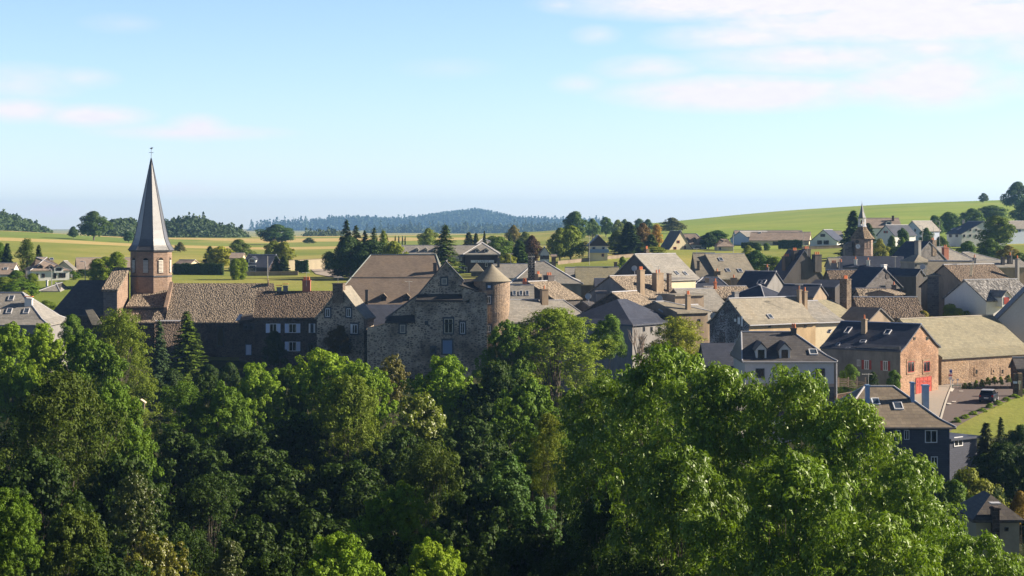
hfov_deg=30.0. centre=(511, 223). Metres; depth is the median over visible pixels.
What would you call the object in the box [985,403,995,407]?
shrub
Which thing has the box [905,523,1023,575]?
ash tree
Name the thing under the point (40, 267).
villa
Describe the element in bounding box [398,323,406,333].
window
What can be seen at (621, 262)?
shrub
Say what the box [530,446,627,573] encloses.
deciduous tree
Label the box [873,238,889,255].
shrub
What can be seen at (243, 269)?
poplar
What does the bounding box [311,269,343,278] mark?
side road
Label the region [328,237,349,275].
fir tree
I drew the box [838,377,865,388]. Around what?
picket fence
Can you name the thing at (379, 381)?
deciduous tree
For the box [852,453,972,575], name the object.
ash tree
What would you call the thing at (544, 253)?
garage
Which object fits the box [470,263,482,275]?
pavilion
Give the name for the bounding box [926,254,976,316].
village house
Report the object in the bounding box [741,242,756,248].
hedge
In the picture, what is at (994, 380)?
wall plant
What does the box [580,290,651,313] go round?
lauze house
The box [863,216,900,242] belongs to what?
long house
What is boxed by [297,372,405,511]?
deciduous tree
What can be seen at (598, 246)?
chalet
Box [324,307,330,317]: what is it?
window
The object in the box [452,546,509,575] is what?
deciduous tree
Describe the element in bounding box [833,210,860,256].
cedar
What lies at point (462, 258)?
hotel wing
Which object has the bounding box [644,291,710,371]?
stone house
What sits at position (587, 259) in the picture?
garden wall
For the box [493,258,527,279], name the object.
slate house
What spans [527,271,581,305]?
gable house
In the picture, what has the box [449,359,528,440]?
deciduous tree
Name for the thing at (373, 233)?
fir tree
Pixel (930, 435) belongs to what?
window
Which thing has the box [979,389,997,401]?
parked car
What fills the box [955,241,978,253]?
deciduous tree
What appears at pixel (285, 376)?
deciduous tree
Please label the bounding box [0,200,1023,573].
ground
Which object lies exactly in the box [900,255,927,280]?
house
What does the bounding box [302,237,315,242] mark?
deciduous tree
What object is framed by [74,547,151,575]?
deciduous tree
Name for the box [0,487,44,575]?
deciduous tree
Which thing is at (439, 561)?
deciduous tree
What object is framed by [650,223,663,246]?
deciduous tree
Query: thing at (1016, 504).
deciduous tree
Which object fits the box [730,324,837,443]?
dormer house
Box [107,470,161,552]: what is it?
turning tree
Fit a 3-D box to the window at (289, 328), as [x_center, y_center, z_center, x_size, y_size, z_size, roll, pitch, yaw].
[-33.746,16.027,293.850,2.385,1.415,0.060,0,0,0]
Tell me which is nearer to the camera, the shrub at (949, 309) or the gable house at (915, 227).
the shrub at (949, 309)
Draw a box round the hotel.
[463,242,499,272]
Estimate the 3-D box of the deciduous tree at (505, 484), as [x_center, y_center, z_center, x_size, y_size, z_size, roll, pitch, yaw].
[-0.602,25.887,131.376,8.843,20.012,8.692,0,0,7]
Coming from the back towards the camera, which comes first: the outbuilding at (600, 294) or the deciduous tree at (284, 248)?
the deciduous tree at (284, 248)
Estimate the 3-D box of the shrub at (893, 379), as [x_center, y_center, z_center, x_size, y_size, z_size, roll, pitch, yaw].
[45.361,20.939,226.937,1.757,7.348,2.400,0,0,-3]
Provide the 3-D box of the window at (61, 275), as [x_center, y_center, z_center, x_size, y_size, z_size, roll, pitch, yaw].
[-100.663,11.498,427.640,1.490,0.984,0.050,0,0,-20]
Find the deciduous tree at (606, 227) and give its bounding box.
[598,217,612,236]
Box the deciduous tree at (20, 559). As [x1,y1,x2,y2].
[5,505,30,575]
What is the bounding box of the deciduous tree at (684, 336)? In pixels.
[638,316,708,421]
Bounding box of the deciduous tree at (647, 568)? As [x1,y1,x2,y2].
[567,543,672,575]
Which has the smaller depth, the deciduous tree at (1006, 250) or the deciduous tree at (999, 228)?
the deciduous tree at (1006, 250)
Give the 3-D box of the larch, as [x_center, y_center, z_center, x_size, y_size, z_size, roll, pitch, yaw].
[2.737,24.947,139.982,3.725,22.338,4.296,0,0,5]
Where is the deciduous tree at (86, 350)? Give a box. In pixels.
[26,328,130,479]
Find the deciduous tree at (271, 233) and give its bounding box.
[255,224,294,242]
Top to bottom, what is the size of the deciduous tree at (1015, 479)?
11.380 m
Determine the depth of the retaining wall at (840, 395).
222.00 m
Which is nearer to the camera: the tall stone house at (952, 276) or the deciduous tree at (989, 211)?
the tall stone house at (952, 276)
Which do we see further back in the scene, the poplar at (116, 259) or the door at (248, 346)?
the poplar at (116, 259)
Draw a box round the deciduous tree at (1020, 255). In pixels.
[1013,252,1023,261]
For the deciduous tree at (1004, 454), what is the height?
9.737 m
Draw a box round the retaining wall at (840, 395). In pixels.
[837,391,852,398]
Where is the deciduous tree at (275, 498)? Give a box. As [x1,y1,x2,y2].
[200,462,336,575]
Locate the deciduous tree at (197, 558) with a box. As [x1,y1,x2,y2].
[163,529,219,575]
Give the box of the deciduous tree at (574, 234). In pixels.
[558,225,588,259]
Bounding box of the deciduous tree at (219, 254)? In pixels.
[204,246,234,265]
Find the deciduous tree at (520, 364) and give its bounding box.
[467,319,541,396]
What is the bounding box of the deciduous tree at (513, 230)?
[504,225,520,244]
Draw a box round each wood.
[0,208,53,232]
[90,217,137,236]
[164,211,250,237]
[248,207,603,230]
[301,226,344,235]
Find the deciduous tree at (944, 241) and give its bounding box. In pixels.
[936,236,951,248]
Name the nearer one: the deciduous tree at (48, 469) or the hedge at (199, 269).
the deciduous tree at (48, 469)
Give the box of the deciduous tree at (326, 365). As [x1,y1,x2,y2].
[279,347,381,478]
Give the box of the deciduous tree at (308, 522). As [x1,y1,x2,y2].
[273,508,372,574]
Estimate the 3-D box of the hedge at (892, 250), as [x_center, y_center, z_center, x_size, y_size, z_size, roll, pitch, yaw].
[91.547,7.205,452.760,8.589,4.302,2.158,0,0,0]
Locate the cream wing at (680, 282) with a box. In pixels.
[664,277,697,287]
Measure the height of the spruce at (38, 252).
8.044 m
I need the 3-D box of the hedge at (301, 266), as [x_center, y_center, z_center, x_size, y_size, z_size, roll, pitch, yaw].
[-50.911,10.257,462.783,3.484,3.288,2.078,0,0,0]
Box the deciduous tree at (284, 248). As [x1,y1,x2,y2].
[274,241,297,263]
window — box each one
[59,273,65,277]
[217,326,223,345]
[243,323,248,329]
[249,323,254,329]
[266,324,280,332]
[285,324,299,332]
[285,342,299,350]
[309,324,314,332]
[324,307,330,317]
[345,306,351,317]
[350,322,358,334]
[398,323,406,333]
[440,276,447,285]
[443,317,453,334]
[459,320,465,334]
[486,283,492,289]
[487,294,491,304]
[487,324,491,333]
[756,368,763,377]
[815,368,824,376]
[862,360,870,369]
[880,361,889,370]
[904,430,908,439]
[906,358,914,374]
[922,358,930,373]
[925,430,936,442]
[931,456,937,467]
[954,436,962,446]
[974,367,978,375]
[1000,367,1004,374]
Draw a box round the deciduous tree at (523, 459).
[499,426,583,541]
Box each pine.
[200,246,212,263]
[462,232,475,244]
[473,233,478,244]
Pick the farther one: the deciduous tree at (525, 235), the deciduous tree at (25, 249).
the deciduous tree at (525, 235)
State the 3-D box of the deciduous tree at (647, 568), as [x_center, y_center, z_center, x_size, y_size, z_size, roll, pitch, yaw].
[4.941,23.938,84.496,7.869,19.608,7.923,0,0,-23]
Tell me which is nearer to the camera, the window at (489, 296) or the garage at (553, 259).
the window at (489, 296)
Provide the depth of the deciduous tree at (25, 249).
439.09 m
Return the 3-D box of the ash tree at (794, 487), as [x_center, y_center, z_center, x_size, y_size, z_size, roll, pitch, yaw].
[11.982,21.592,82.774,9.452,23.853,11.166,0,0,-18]
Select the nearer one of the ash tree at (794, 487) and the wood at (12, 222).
the ash tree at (794, 487)
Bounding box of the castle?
[367,259,510,377]
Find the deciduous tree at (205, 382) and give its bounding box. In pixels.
[178,371,224,446]
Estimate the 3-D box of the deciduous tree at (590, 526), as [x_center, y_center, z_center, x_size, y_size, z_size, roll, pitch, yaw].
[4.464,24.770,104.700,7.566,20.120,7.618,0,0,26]
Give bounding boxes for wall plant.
[966,382,972,388]
[973,380,979,387]
[979,379,985,388]
[985,377,990,387]
[991,376,997,388]
[998,376,1003,387]
[1004,374,1011,387]
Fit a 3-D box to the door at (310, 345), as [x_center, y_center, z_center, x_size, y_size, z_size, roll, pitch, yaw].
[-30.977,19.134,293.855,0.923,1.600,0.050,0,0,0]
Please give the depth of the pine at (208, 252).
499.35 m
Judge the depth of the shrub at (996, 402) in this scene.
226.27 m
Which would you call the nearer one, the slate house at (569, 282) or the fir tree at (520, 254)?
the slate house at (569, 282)
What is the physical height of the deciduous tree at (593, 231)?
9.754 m
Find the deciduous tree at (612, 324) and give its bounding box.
[587,314,627,376]
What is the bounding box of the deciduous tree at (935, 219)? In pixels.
[930,215,944,233]
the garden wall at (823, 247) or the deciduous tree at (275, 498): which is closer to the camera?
the deciduous tree at (275, 498)
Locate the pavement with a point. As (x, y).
(937, 398)
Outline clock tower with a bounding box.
[843,205,874,255]
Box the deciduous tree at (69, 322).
[57,314,83,362]
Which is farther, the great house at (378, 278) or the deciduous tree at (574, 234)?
the deciduous tree at (574, 234)
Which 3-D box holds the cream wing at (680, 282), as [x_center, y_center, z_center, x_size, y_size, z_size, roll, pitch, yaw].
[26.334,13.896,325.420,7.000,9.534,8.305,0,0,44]
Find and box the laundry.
[734,316,742,325]
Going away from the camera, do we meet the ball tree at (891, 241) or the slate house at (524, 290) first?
the slate house at (524, 290)
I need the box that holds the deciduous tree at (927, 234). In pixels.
[919,227,934,240]
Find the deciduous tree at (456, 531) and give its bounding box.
[421,487,537,575]
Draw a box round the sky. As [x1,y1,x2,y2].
[0,0,1023,228]
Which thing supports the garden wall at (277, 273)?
on the ground
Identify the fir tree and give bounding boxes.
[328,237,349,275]
[329,219,353,276]
[341,225,361,275]
[352,230,367,274]
[370,228,378,241]
[510,240,527,262]
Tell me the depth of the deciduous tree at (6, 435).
164.05 m
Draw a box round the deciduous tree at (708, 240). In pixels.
[699,232,718,249]
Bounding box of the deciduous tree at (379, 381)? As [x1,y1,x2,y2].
[332,358,398,456]
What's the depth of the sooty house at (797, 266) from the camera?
362.44 m
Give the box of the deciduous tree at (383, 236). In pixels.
[379,228,387,244]
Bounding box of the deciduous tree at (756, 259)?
[745,250,771,269]
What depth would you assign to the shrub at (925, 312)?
285.50 m
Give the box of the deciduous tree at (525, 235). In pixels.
[517,231,529,247]
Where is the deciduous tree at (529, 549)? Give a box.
[492,517,596,575]
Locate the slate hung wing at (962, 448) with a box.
[949,432,981,480]
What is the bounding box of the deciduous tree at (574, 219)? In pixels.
[562,211,590,238]
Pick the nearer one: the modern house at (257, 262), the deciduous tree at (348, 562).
the deciduous tree at (348, 562)
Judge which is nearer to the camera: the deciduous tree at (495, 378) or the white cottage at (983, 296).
the deciduous tree at (495, 378)
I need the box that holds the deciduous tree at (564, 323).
[500,306,618,438]
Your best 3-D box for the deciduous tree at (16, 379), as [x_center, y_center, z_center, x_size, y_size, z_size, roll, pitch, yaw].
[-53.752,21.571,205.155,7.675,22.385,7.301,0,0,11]
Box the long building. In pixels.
[401,245,498,260]
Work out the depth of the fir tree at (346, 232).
439.67 m
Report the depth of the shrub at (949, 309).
289.40 m
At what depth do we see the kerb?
226.35 m
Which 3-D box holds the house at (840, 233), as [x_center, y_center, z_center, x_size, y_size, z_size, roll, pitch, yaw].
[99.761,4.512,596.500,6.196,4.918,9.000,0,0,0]
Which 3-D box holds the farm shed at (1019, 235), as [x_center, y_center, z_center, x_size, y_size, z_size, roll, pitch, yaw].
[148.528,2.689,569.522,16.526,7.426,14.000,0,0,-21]
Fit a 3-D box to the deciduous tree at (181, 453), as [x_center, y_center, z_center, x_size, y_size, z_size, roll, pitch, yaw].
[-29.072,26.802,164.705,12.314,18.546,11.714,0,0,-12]
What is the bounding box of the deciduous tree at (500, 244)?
[487,236,513,256]
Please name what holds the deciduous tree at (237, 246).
on the ground
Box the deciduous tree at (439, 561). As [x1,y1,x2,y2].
[396,536,466,575]
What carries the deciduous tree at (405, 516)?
on the ground
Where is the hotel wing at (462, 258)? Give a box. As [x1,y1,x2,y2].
[458,254,464,272]
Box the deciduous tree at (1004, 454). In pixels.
[968,442,1022,501]
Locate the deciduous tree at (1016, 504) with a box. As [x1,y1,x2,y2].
[1009,490,1023,575]
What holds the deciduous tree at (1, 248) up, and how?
on the ground
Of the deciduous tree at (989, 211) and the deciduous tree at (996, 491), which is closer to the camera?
the deciduous tree at (996, 491)
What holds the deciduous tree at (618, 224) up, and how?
on the ground
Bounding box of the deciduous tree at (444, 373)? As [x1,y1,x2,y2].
[400,354,491,485]
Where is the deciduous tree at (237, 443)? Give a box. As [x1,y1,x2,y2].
[160,424,304,536]
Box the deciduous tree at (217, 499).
[154,473,270,574]
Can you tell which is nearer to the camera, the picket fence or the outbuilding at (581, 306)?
the picket fence
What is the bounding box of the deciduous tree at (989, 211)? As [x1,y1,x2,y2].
[977,205,1009,220]
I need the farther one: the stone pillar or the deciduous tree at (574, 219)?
the deciduous tree at (574, 219)
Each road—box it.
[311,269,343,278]
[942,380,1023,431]
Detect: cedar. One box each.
[608,222,644,254]
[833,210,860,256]
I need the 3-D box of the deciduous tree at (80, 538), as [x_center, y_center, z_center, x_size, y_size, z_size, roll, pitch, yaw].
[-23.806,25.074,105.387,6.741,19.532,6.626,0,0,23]
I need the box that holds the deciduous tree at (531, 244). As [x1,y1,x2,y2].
[524,235,542,260]
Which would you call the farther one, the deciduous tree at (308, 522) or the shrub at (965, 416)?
the shrub at (965, 416)
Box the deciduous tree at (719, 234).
[700,230,729,241]
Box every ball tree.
[887,235,895,246]
[897,228,908,244]
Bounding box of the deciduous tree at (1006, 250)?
[994,245,1018,259]
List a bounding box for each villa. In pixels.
[24,257,72,280]
[809,229,842,245]
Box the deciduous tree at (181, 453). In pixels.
[107,428,241,544]
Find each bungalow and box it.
[75,257,129,270]
[172,259,198,272]
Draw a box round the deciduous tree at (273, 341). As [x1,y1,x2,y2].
[261,330,288,372]
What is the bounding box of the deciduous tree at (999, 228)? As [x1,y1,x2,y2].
[974,215,1017,243]
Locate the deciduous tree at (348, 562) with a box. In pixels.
[300,531,385,575]
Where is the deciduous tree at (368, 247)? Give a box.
[352,239,387,266]
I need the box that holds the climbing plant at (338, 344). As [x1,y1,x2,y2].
[323,325,352,355]
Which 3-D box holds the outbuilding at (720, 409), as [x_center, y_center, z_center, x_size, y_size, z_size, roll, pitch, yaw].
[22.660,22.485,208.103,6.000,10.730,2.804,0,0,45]
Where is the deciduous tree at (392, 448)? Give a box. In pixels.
[335,427,444,533]
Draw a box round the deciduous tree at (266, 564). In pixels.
[241,552,303,575]
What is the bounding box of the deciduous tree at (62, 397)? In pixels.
[0,367,155,574]
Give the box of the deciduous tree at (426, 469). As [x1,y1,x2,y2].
[365,439,466,544]
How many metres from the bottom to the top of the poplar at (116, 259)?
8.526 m
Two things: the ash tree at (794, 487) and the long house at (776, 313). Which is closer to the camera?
the ash tree at (794, 487)
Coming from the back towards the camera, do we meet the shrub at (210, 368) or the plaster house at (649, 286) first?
the plaster house at (649, 286)
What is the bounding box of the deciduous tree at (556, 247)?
[546,227,573,260]
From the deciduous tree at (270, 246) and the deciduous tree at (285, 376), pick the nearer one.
the deciduous tree at (285, 376)
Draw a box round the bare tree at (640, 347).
[627,323,646,366]
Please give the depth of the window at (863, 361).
236.23 m
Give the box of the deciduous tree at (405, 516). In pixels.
[346,480,452,572]
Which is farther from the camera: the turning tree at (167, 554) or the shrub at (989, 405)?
the shrub at (989, 405)
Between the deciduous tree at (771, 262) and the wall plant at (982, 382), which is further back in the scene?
the deciduous tree at (771, 262)
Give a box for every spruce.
[0,243,13,261]
[35,244,43,258]
[142,320,169,407]
[165,311,207,389]
[431,224,466,277]
[483,231,486,243]
[507,233,513,252]
[642,234,658,247]
[866,223,876,253]
[939,490,951,551]
[977,422,993,467]
[993,417,1004,474]
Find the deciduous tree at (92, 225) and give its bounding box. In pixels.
[76,211,113,239]
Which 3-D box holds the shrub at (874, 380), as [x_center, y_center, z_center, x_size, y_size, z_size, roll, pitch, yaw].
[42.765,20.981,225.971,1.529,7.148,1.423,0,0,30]
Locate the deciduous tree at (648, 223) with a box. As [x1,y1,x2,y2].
[643,219,653,228]
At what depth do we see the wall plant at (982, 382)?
243.41 m
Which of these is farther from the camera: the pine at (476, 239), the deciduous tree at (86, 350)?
the pine at (476, 239)
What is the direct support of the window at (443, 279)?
in the castle
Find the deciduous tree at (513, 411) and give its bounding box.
[483,377,567,478]
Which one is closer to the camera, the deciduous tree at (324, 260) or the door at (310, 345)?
the door at (310, 345)
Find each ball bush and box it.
[754,243,761,250]
[763,243,770,250]
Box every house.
[0,262,20,276]
[0,292,68,389]
[38,280,67,291]
[245,254,280,271]
[253,277,332,367]
[314,283,375,367]
[345,254,440,303]
[365,304,402,324]
[476,238,489,244]
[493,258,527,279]
[508,285,550,367]
[510,253,582,301]
[510,278,533,298]
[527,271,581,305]
[539,299,580,367]
[559,299,672,392]
[565,267,575,277]
[575,262,618,300]
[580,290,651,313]
[584,266,672,302]
[593,278,605,287]
[614,246,699,278]
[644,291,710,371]
[670,288,724,312]
[683,304,712,342]
[690,252,720,277]
[696,275,736,287]
[697,343,734,373]
[702,278,747,300]
[704,253,753,284]
[706,286,818,345]
[728,284,778,297]
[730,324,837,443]
[737,264,783,291]
[773,246,823,283]
[777,283,828,299]
[808,300,842,349]
[811,279,839,304]
[822,259,856,279]
[822,382,956,503]
[824,257,840,270]
[835,231,843,236]
[841,256,903,268]
[841,307,893,321]
[848,264,903,299]
[851,296,925,321]
[852,282,896,295]
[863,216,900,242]
[876,225,916,245]
[887,268,925,304]
[892,238,946,259]
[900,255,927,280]
[908,221,940,239]
[919,255,1018,315]
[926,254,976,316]
[937,245,972,259]
[945,220,1004,246]
[961,252,998,259]
[976,252,1023,284]
[994,286,1023,342]
[1008,357,1023,387]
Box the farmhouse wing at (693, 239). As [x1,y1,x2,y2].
[683,233,706,248]
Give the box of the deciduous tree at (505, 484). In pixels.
[460,454,563,575]
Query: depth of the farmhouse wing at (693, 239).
563.20 m
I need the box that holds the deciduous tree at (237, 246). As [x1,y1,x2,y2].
[226,239,256,255]
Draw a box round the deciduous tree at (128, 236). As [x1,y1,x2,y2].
[121,231,133,241]
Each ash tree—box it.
[551,367,668,565]
[585,341,755,573]
[591,441,794,575]
[631,360,788,568]
[677,450,861,575]
[705,363,865,574]
[721,393,969,575]
[799,509,948,575]
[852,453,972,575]
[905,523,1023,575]
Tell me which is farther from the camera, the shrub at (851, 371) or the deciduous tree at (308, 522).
the shrub at (851, 371)
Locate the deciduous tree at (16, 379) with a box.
[0,321,40,464]
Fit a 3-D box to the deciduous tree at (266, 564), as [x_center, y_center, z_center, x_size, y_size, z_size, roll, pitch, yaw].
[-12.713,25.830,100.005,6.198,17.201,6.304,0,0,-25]
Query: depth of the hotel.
445.50 m
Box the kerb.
[940,385,951,418]
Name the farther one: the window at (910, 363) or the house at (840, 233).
the house at (840, 233)
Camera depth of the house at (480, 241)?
546.87 m
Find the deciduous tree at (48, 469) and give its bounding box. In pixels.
[0,446,98,575]
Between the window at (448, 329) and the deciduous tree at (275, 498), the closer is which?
the deciduous tree at (275, 498)
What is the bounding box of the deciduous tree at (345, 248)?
[325,236,362,276]
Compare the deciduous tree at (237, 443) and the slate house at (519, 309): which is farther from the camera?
the slate house at (519, 309)
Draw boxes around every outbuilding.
[229,253,245,268]
[574,301,593,311]
[595,290,606,301]
[656,293,705,306]
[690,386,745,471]
[865,289,905,295]
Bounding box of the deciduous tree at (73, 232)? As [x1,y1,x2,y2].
[67,226,78,238]
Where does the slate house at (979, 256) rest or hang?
on the ground
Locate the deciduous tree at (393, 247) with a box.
[380,241,408,253]
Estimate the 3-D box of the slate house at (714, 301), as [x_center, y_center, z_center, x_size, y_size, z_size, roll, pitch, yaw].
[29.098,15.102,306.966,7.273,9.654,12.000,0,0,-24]
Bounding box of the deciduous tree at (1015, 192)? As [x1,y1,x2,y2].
[999,181,1023,206]
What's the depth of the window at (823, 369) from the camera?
215.30 m
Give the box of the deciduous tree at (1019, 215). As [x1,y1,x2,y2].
[1008,201,1023,220]
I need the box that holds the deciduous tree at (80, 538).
[25,503,115,575]
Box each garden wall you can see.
[230,271,297,275]
[289,259,324,270]
[558,252,661,264]
[802,245,841,248]
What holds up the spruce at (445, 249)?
on the ground
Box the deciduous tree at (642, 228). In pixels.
[634,223,655,247]
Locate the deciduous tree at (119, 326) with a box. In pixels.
[91,307,181,451]
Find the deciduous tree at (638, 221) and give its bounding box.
[634,218,644,228]
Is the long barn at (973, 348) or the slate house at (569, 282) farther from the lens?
the slate house at (569, 282)
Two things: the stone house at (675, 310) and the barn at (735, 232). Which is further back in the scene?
the barn at (735, 232)
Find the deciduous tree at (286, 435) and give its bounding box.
[236,413,351,513]
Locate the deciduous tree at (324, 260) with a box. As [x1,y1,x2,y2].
[321,251,334,270]
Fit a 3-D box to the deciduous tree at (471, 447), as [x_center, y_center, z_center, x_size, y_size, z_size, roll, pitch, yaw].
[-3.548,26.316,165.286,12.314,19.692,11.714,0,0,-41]
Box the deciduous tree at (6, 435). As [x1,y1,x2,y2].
[0,414,72,534]
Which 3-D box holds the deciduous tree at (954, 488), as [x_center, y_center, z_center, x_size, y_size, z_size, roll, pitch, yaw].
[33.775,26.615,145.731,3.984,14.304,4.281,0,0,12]
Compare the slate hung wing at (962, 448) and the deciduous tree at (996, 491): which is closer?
the deciduous tree at (996, 491)
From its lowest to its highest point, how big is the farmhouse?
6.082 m
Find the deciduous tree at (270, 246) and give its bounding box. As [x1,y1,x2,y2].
[263,240,281,254]
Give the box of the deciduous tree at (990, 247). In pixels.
[975,238,1006,258]
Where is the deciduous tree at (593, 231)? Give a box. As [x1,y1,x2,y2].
[585,218,600,238]
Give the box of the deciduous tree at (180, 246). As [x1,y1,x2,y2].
[174,242,186,252]
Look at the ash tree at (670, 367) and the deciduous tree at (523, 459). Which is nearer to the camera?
the ash tree at (670, 367)
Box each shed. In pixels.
[59,260,77,271]
[986,221,1023,243]
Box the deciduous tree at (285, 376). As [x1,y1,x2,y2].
[267,363,311,426]
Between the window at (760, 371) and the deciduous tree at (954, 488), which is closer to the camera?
the deciduous tree at (954, 488)
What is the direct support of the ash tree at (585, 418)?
on the ground
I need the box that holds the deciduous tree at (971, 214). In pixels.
[956,208,985,223]
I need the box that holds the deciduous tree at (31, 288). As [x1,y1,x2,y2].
[0,280,40,295]
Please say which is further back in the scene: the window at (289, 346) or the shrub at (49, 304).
the shrub at (49, 304)
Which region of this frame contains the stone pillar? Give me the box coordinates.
[1013,373,1022,396]
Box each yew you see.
[269,256,280,270]
[276,256,290,270]
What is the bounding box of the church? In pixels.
[53,147,274,360]
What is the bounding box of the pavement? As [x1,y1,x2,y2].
[915,384,951,416]
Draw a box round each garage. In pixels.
[538,246,550,262]
[550,254,556,266]
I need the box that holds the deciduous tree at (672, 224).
[659,217,686,231]
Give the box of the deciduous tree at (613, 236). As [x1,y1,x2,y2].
[608,230,625,250]
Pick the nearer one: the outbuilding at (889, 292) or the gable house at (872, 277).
the outbuilding at (889, 292)
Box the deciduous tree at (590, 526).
[543,491,653,575]
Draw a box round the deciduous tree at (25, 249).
[14,238,36,276]
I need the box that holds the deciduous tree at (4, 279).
[0,276,15,288]
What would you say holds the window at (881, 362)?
in the red shutter barn at (908, 352)
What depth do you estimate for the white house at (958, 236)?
537.11 m
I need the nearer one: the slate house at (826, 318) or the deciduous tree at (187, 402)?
the deciduous tree at (187, 402)
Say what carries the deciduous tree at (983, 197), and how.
on the ground
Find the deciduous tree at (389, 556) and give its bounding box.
[358,533,431,575]
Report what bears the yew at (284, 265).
on the ground
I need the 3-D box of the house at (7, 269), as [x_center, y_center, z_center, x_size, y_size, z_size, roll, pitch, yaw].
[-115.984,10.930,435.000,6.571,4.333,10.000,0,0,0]
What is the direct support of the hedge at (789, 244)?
on the ground
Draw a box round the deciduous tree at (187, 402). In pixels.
[148,380,214,511]
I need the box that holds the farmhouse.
[661,230,692,249]
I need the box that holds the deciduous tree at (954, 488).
[934,479,972,536]
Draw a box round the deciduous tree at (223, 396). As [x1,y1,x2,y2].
[189,380,256,474]
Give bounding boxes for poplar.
[27,273,39,295]
[87,258,107,279]
[97,256,113,279]
[107,251,127,275]
[228,258,241,279]
[235,258,248,279]
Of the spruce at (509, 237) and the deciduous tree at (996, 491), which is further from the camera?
the spruce at (509, 237)
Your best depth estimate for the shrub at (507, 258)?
429.08 m
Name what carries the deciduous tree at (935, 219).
on the ground
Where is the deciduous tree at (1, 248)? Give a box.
[0,242,11,260]
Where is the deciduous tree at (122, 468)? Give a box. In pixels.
[46,452,188,573]
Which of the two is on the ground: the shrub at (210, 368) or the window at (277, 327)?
the shrub at (210, 368)
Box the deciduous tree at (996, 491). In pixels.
[987,485,1023,566]
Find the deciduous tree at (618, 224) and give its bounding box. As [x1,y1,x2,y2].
[610,219,623,232]
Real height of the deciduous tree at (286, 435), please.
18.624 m
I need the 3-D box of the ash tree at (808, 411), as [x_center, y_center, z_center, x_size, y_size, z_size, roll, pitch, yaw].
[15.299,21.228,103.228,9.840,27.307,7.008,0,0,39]
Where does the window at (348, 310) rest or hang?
in the stone house at (349, 310)
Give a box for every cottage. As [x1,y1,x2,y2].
[713,239,733,250]
[942,278,1023,315]
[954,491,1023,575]
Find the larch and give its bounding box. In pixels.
[524,412,566,540]
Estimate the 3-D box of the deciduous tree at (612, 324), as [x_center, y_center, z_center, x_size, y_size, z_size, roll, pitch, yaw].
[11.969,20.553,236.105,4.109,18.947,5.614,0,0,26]
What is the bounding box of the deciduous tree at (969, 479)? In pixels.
[939,466,1018,542]
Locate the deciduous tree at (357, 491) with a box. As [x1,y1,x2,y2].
[287,459,413,545]
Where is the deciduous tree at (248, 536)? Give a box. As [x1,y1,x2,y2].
[210,514,318,575]
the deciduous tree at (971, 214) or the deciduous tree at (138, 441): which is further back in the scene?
the deciduous tree at (971, 214)
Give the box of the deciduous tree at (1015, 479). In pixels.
[997,449,1023,544]
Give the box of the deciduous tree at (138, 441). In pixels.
[63,382,164,524]
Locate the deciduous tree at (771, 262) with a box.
[760,256,780,270]
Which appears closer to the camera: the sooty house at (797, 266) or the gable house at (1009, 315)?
the gable house at (1009, 315)
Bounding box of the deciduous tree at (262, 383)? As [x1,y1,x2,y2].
[226,362,288,432]
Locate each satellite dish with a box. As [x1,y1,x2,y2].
[585,293,590,301]
[656,295,662,300]
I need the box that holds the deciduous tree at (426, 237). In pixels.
[416,228,438,244]
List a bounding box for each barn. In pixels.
[730,231,766,244]
[732,230,801,235]
[749,232,811,245]
[818,275,851,317]
[820,315,940,398]
[896,314,1023,384]
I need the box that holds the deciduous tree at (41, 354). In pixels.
[23,322,70,433]
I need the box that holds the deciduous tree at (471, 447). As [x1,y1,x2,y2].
[410,415,521,527]
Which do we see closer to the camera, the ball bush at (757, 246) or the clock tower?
the clock tower
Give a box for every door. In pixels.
[246,344,251,354]
[308,343,313,351]
[441,338,452,354]
[916,376,931,393]
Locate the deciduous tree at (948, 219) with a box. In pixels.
[939,212,963,232]
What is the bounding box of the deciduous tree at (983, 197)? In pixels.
[978,193,988,201]
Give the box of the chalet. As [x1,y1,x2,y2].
[587,235,609,260]
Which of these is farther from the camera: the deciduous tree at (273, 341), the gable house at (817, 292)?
the gable house at (817, 292)
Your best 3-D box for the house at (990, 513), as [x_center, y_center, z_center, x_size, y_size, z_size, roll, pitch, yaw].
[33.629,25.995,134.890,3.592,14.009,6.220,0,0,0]
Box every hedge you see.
[173,263,223,274]
[294,260,308,272]
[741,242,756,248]
[778,239,802,248]
[883,246,899,255]
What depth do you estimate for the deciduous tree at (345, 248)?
429.65 m
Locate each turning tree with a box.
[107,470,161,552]
[121,531,197,575]
[204,537,246,575]
[376,354,410,483]
[390,391,461,493]
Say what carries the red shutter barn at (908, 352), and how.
on the ground
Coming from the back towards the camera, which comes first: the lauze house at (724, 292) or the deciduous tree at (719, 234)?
the deciduous tree at (719, 234)
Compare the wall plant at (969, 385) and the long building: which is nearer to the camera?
the wall plant at (969, 385)
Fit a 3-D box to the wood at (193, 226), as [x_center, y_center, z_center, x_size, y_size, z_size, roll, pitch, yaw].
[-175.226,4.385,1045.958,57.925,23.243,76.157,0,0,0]
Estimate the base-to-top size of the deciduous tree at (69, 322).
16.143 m
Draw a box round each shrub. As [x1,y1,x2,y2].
[7,270,29,281]
[41,300,56,309]
[69,271,82,279]
[76,269,88,276]
[154,368,183,418]
[191,364,218,404]
[217,362,242,391]
[496,253,517,262]
[617,256,626,268]
[639,246,667,252]
[741,245,752,253]
[837,364,862,393]
[867,371,878,384]
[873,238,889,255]
[886,370,901,387]
[897,237,904,245]
[921,310,932,316]
[938,303,970,316]
[951,417,961,422]
[959,414,969,418]
[969,411,978,415]
[977,408,987,412]
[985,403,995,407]
[993,400,1003,404]
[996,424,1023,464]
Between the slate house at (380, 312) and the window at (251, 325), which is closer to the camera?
the window at (251, 325)

